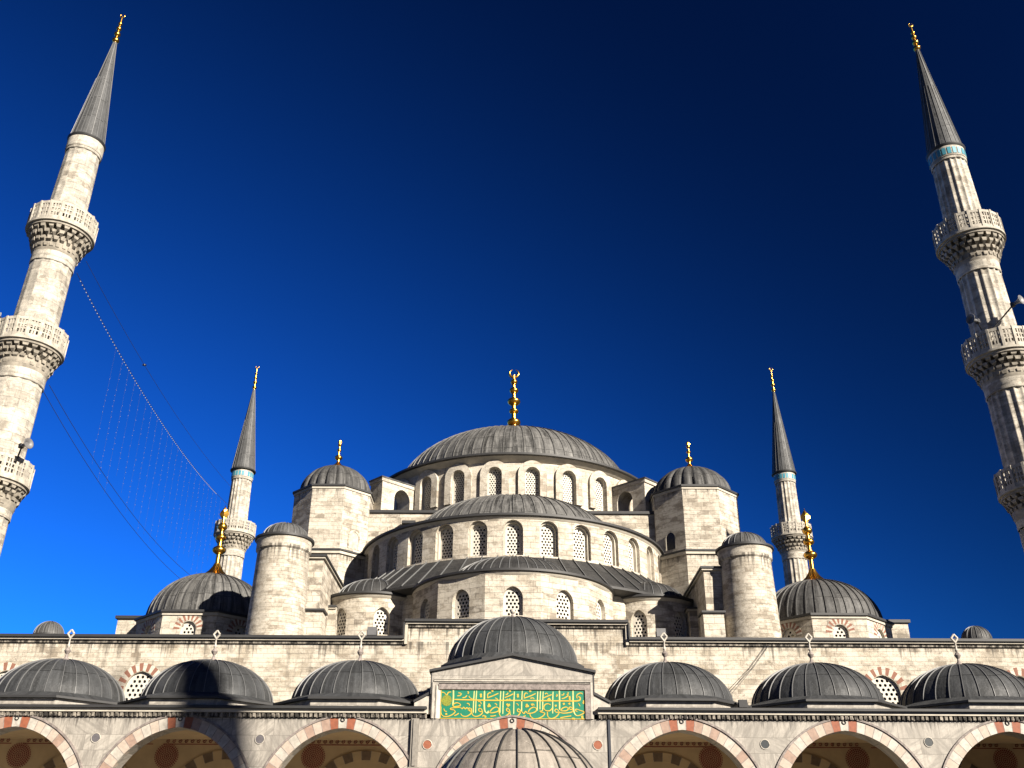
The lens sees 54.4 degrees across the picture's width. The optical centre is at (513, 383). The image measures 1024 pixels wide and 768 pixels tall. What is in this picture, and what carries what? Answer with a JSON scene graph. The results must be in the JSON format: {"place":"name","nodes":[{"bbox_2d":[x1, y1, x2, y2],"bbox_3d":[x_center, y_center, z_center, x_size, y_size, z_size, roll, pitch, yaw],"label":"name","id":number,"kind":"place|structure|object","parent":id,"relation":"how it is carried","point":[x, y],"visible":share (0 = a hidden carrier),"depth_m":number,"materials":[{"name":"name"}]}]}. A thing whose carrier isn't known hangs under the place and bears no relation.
{"place":"outdoors","nodes":[
{"label":"outdoors","id":0,"kind":"place"},
{"bbox_2d":[0,370,1023,704],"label":"prayer hall","id":1,"kind":"structure","parent":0,"point":[600,562],"depth_m":61.55,"materials":[{"name":"stone"}]},
{"bbox_2d":[0,662,17,676],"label":"window","id":2,"kind":"structure","parent":1,"relation":"in","point":[7,665],"depth_m":50.85,"materials":[{"name":"stone"}]},
{"bbox_2d":[118,663,159,699],"bbox_3d":[-18.931,15.487,50.502,2.440,2.592,0.290,0,-27,0],"label":"window","id":3,"kind":"structure","parent":1,"relation":"in","point":[135,686],"depth_m":50.72,"materials":[{"name":"stone"}]},
{"bbox_2d":[141,619,154,633],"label":"window","id":4,"kind":"structure","parent":1,"relation":"in","point":[151,621],"depth_m":61.92,"materials":[{"name":"stone"}]},
{"bbox_2d":[173,615,202,633],"bbox_3d":[-19.829,15.060,60.656,1.790,2.039,0.310,0,-27,0],"label":"window","id":5,"kind":"structure","parent":1,"relation":"in","point":[189,627],"depth_m":60.78,"materials":[{"name":"stone"}]},
{"bbox_2d":[227,619,246,634],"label":"window","id":6,"kind":"structure","parent":1,"relation":"in","point":[238,630],"depth_m":61.79,"materials":[{"name":"stone"}]},
{"bbox_2d":[337,610,345,634],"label":"window","id":7,"kind":"structure","parent":1,"relation":"in","point":[341,625],"depth_m":61.84,"materials":[{"name":"stone"}]},
{"bbox_2d":[366,627,377,634],"bbox_3d":[-7.418,13.014,52.078,0.560,0.580,0.280,0,-27,0],"label":"floodlight","id":8,"kind":"object","parent":1,"relation":"attached to","point":[372,630],"visible":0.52,"depth_m":51.99,"materials":[{"name":"grey metal"}]},
{"bbox_2d":[374,547,379,577],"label":"window","id":9,"kind":"structure","parent":1,"relation":"in","point":[378,550],"depth_m":69.48,"materials":[{"name":"stone"}]},
{"bbox_2d":[373,608,387,634],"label":"window","id":10,"kind":"structure","parent":1,"relation":"in","point":[380,621],"depth_m":61.53,"materials":[{"name":"stone"}]},
{"bbox_2d":[389,537,397,570],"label":"window","id":11,"kind":"structure","parent":1,"relation":"in","point":[394,544],"depth_m":67.74,"materials":[{"name":"stone"}]},
{"bbox_2d":[394,479,410,509],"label":"window","id":12,"kind":"structure","parent":1,"relation":"in","point":[403,480],"depth_m":79.17,"materials":[{"name":"stone"}]},
{"bbox_2d":[410,530,422,564],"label":"window","id":13,"kind":"structure","parent":1,"relation":"in","point":[417,538],"depth_m":66.29,"materials":[{"name":"stone"}]},
{"bbox_2d":[414,470,438,509],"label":"window","id":14,"kind":"structure","parent":1,"relation":"in","point":[431,487],"depth_m":77.26,"materials":[{"name":"stone"}]},
{"bbox_2d":[424,601,428,618],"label":"window","id":15,"kind":"structure","parent":1,"relation":"in","point":[426,612],"depth_m":59.79,"materials":[{"name":"stone"}]},
{"bbox_2d":[437,525,452,559],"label":"window","id":16,"kind":"structure","parent":1,"relation":"in","point":[445,535],"depth_m":65.22,"materials":[{"name":"stone"}]},
{"bbox_2d":[444,464,471,505],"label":"window","id":17,"kind":"structure","parent":1,"relation":"in","point":[462,488],"depth_m":76.04,"materials":[{"name":"stone"}]},
{"bbox_2d":[455,590,468,618],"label":"window","id":18,"kind":"structure","parent":1,"relation":"in","point":[462,599],"depth_m":57.72,"materials":[{"name":"stone"}]},
{"bbox_2d":[469,522,486,556],"bbox_3d":[-2.259,10.020,64.547,1.508,2.598,0.367,-5,-27,11],"label":"window","id":19,"kind":"structure","parent":1,"relation":"in","point":[478,531],"depth_m":64.55,"materials":[{"name":"stone"}]},
{"bbox_2d":[480,460,508,495],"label":"window","id":20,"kind":"structure","parent":1,"relation":"in","point":[498,481],"depth_m":75.52,"materials":[{"name":"stone"}]},
{"bbox_2d":[503,521,522,554],"bbox_3d":[-0.052,9.927,64.338,1.508,2.598,0.367,0,-27,0],"label":"window","id":21,"kind":"structure","parent":1,"relation":"in","point":[513,530],"depth_m":64.33,"materials":[{"name":"stone"}]},
{"bbox_2d":[503,587,522,614],"bbox_3d":[-0.065,12.403,57.111,1.585,1.899,0.120,0,-27,0],"label":"window","id":22,"kind":"structure","parent":1,"relation":"in","point":[512,599],"depth_m":57.02,"materials":[{"name":"stone"}]},
{"bbox_2d":[518,460,546,496],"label":"window","id":23,"kind":"structure","parent":1,"relation":"in","point":[528,482],"depth_m":75.52,"materials":[{"name":"stone"}]},
{"bbox_2d":[539,522,557,556],"bbox_3d":[2.154,10.043,64.547,1.508,2.598,0.367,6,-27,-11],"label":"window","id":24,"kind":"structure","parent":1,"relation":"in","point":[547,531],"depth_m":64.55,"materials":[{"name":"stone"}]},
{"bbox_2d":[556,591,570,618],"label":"window","id":25,"kind":"structure","parent":1,"relation":"in","point":[563,604],"depth_m":57.72,"materials":[{"name":"stone"}]},
{"bbox_2d":[555,464,582,506],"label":"window","id":26,"kind":"structure","parent":1,"relation":"in","point":[564,491],"depth_m":76.06,"materials":[{"name":"stone"}]},
{"bbox_2d":[573,526,588,560],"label":"window","id":27,"kind":"structure","parent":1,"relation":"in","point":[580,534],"depth_m":65.22,"materials":[{"name":"stone"}]},
{"bbox_2d":[596,602,600,618],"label":"window","id":28,"kind":"structure","parent":1,"relation":"in","point":[598,609],"depth_m":59.81,"materials":[{"name":"stone"}]},
{"bbox_2d":[588,471,611,510],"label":"window","id":29,"kind":"structure","parent":1,"relation":"in","point":[595,489],"depth_m":77.28,"materials":[{"name":"stone"}]},
{"bbox_2d":[603,531,615,565],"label":"window","id":30,"kind":"structure","parent":1,"relation":"in","point":[609,540],"depth_m":66.29,"materials":[{"name":"stone"}]},
{"bbox_2d":[616,480,632,510],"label":"window","id":31,"kind":"structure","parent":1,"relation":"in","point":[621,481],"depth_m":79.19,"materials":[{"name":"stone"}]},
{"bbox_2d":[628,539,636,571],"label":"window","id":32,"kind":"structure","parent":1,"relation":"in","point":[631,545],"depth_m":67.75,"materials":[{"name":"stone"}]},
{"bbox_2d":[633,611,647,636],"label":"window","id":33,"kind":"structure","parent":1,"relation":"in","point":[639,619],"depth_m":61.87,"materials":[{"name":"stone"}]},
{"bbox_2d":[647,548,651,579],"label":"window","id":34,"kind":"structure","parent":1,"relation":"in","point":[648,553],"depth_m":69.49,"materials":[{"name":"stone"}]},
{"bbox_2d":[655,628,665,636],"bbox_3d":[7.682,13.093,52.078,0.560,0.580,0.280,0,-27,0],"label":"floodlight","id":35,"kind":"object","parent":1,"relation":"attached to","point":[659,632],"visible":0.56,"depth_m":52.01,"materials":[{"name":"grey metal"}]},
{"bbox_2d":[674,613,683,636],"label":"window","id":36,"kind":"structure","parent":1,"relation":"in","point":[678,623],"depth_m":62.21,"materials":[{"name":"stone"}]},
{"bbox_2d":[730,645,765,691],"bbox_3d":[11.053,14.638,49.379,1.333,3.870,4.376,-21,-33,36],"label":"cable","id":37,"kind":"object","parent":1,"relation":"attached to","point":[749,668],"depth_m":50.74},
{"bbox_2d":[732,645,768,692],"bbox_3d":[11.203,14.639,49.379,1.333,3.870,4.376,-21,-33,36],"label":"cable","id":38,"kind":"object","parent":1,"relation":"attached to","point":[751,669],"depth_m":50.74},
{"bbox_2d":[780,622,801,637],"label":"window","id":39,"kind":"structure","parent":1,"relation":"in","point":[788,634],"depth_m":61.79,"materials":[{"name":"stone"}]},
{"bbox_2d":[826,619,855,637],"bbox_3d":[19.870,15.267,60.656,1.790,2.039,0.310,0,-27,0],"label":"window","id":40,"kind":"structure","parent":1,"relation":"in","point":[839,631],"depth_m":60.77,"materials":[{"name":"stone"}]},
{"bbox_2d":[874,622,887,637],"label":"window","id":41,"kind":"structure","parent":1,"relation":"in","point":[877,625],"depth_m":61.93,"materials":[{"name":"stone"}]},
{"bbox_2d":[865,667,906,703],"bbox_3d":[18.768,15.685,50.502,2.440,2.592,0.290,0,-27,0],"label":"window","id":42,"kind":"structure","parent":1,"relation":"in","point":[889,690],"depth_m":50.72,"materials":[{"name":"stone"}]},
{"bbox_2d":[1007,667,1023,680],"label":"window","id":43,"kind":"structure","parent":1,"relation":"in","point":[1016,671],"depth_m":50.86,"materials":[{"name":"stone"}]},
{"bbox_2d":[0,0,1023,638],"label":"sky","id":44,"kind":"structure","parent":0,"point":[640,211],"materials":[{"name":"blue"}]},
{"label":"ground","id":45,"kind":"structure","parent":0,"visible":0},
{"bbox_2d":[0,14,124,554],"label":"minaret","id":46,"kind":"object","parent":45,"relation":"on","point":[61,227],"visible":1,"depth_m":64.63,"materials":[{"name":"stone"}]},
{"bbox_2d":[15,438,33,463],"bbox_3d":[-29.126,3.927,58.783,1.238,1.395,0.680,-12,-29,22],"label":"loudspeaker","id":47,"kind":"object","parent":46,"relation":"attached to","point":[28,443],"visible":1,"depth_m":58.87,"materials":[{"name":"grey metal"}]},
{"bbox_2d":[44,393,179,578],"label":"overhead cable","id":48,"kind":"object","parent":46,"relation":"attached to","point":[98,481],"visible":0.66,"depth_m":72.34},
{"bbox_2d":[49,385,189,574],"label":"overhead cable","id":49,"kind":"object","parent":46,"relation":"attached to","point":[107,479],"visible":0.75,"depth_m":73.08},
{"bbox_2d":[86,261,235,491],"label":"overhead cable","id":50,"kind":"object","parent":46,"relation":"attached to","point":[143,364],"visible":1,"depth_m":80.45,"materials":[{"name":"black metal"}]},
{"bbox_2d":[77,274,228,572],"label":"light string","id":51,"kind":"object","parent":50,"relation":"hanging from","point":[152,446],"visible":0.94,"depth_m":82.95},
{"bbox_2d":[213,366,258,578],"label":"minaret","id":52,"kind":"object","parent":45,"relation":"on","point":[239,533],"visible":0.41,"depth_m":111.94,"materials":[{"name":"stone"}]},
{"bbox_2d":[769,368,812,585],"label":"minaret","id":53,"kind":"object","parent":45,"relation":"on","point":[788,538],"visible":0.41,"depth_m":111.73,"materials":[{"name":"stone"}]},
{"bbox_2d":[908,24,1023,550],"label":"minaret","id":54,"kind":"object","parent":45,"relation":"on","point":[969,244],"visible":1,"depth_m":64.99,"materials":[{"name":"stone"}]},
{"bbox_2d":[966,314,981,329],"bbox_3d":[29.259,-3.927,62.872,1.451,0.680,0.678,15,-30,-27],"label":"loudspeaker","id":55,"kind":"object","parent":54,"relation":"attached to","point":[970,319],"visible":1,"depth_m":62.69,"materials":[{"name":"grey metal"}]},
{"bbox_2d":[994,295,1023,327],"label":"loudspeaker","id":56,"kind":"object","parent":54,"relation":"attached to","point":[1020,298],"visible":1,"depth_m":62.65,"materials":[{"name":"grey metal"}]},
{"label":"courtyard","id":57,"kind":"structure","parent":0,"visible":0},
{"bbox_2d":[0,609,1023,767],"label":"portico","id":58,"kind":"structure","parent":57,"relation":"on","point":[511,671],"depth_m":42.55,"materials":[{"name":"stone"}]},
{"bbox_2d":[738,700,747,707],"bbox_3d":[9.878,13.858,42.974,0.420,0.435,0.210,0,-27,0],"label":"floodlight","id":59,"kind":"object","parent":58,"relation":"on","point":[742,703],"visible":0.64,"depth_m":42.91,"materials":[{"name":"black metal"}]},
{"bbox_2d":[441,728,592,767],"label":"ablution fountain","id":60,"kind":"object","parent":57,"relation":"on","point":[516,748],"visible":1,"depth_m":22.37,"materials":[{"name":"stone"}]}
]}

